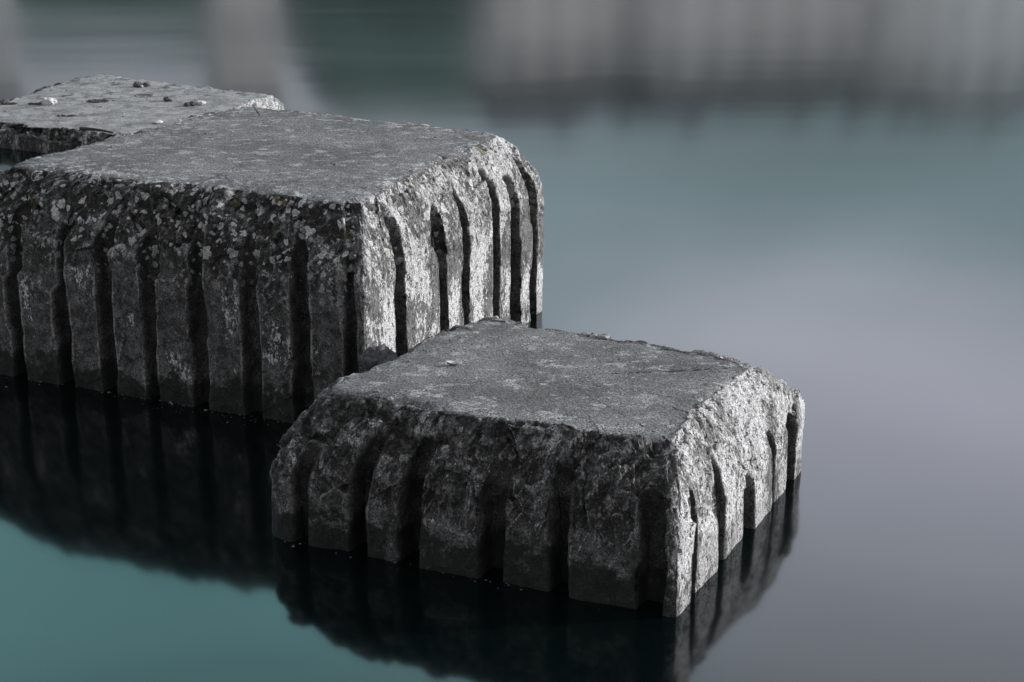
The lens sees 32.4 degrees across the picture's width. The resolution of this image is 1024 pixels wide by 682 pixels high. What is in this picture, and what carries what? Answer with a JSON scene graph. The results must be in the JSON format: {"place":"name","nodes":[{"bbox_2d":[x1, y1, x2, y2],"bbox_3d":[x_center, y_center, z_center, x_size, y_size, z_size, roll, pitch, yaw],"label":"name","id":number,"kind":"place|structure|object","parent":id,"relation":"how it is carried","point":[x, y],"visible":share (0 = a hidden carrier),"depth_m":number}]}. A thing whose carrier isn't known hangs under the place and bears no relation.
{"place":"outdoors","nodes":[
{"label":"outdoors","id":0,"kind":"place"},
{"bbox_2d":[0,0,1023,681],"bbox_3d":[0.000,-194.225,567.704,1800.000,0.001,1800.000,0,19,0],"label":"water","id":1,"kind":"structure","parent":0,"point":[818,204],"depth_m":10.32},
{"bbox_2d":[0,74,284,153],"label":"stone block","id":2,"kind":"structure","parent":1,"relation":"in","point":[32,127],"depth_m":15.50},
{"bbox_2d":[0,99,9,103],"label":"pebble","id":3,"kind":"object","parent":2,"relation":"on","point":[4,101],"visible":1,"depth_m":15.67},
{"bbox_2d":[40,97,57,104],"bbox_3d":[-4.119,-2.135,15.659,0.150,0.068,0.109,0,19,0],"label":"pebble","id":4,"kind":"object","parent":2,"relation":"on","point":[48,101],"visible":1,"depth_m":15.62},
{"bbox_2d":[79,127,112,132],"bbox_3d":[-3.440,-1.748,14.596,0.347,0.031,0.049,9,21,24],"label":"twig","id":5,"kind":"object","parent":2,"relation":"on","point":[91,129],"visible":1,"depth_m":14.62},
{"bbox_2d":[88,99,108,102],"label":"leaf litter","id":6,"kind":"object","parent":2,"relation":"on","point":[96,100],"visible":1,"depth_m":15.80},
{"bbox_2d":[133,82,141,86],"bbox_3d":[-3.495,-2.395,16.428,0.079,0.052,0.079,-14,24,-35],"label":"pebble","id":7,"kind":"object","parent":2,"relation":"on","point":[136,84],"visible":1,"depth_m":16.40},
{"bbox_2d":[142,82,149,86],"bbox_3d":[-3.423,-2.404,16.470,0.074,0.040,0.076,0,19,0],"label":"pebble","id":8,"kind":"object","parent":2,"relation":"on","point":[145,84],"visible":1,"depth_m":16.44},
{"bbox_2d":[196,100,205,104],"bbox_3d":[-2.773,-2.126,15.681,0.091,0.035,0.101,0,19,0],"label":"pebble","id":9,"kind":"object","parent":2,"relation":"on","point":[200,102],"visible":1,"depth_m":15.65},
{"bbox_2d":[5,78,696,424],"bbox_3d":[-2.017,-1.293,11.893,2.252,0.951,11.108,-8,21,-21],"label":"stone grit","id":10,"kind":"object","parent":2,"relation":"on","point":[694,397],"visible":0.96,"depth_m":9.47},
{"bbox_2d":[0,106,543,422],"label":"stone block","id":11,"kind":"structure","parent":1,"relation":"in","point":[190,275],"depth_m":9.27},
{"bbox_2d":[359,343,397,370],"bbox_3d":[-0.637,0.075,8.474,0.201,0.127,0.213,0,19,0],"label":"rock","id":12,"kind":"object","parent":11,"relation":"part of","point":[371,357],"visible":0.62,"depth_m":8.40},
{"bbox_2d":[5,381,599,609],"bbox_3d":[-1.235,0.594,8.526,0.844,0.006,4.348,-17,26,-40],"label":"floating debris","id":13,"kind":"object","parent":1,"relation":"on","point":[250,420],"visible":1,"depth_m":9.18},
{"bbox_2d":[270,316,804,616],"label":"stone block","id":14,"kind":"structure","parent":1,"relation":"in","point":[461,472],"depth_m":7.49},
{"bbox_2d":[447,360,461,364],"bbox_3d":[-0.262,0.099,7.991,0.070,0.022,0.042,-2,19,-5],"label":"dead leaf","id":15,"kind":"object","parent":14,"relation":"on","point":[454,362],"visible":1,"depth_m":8.00}
]}

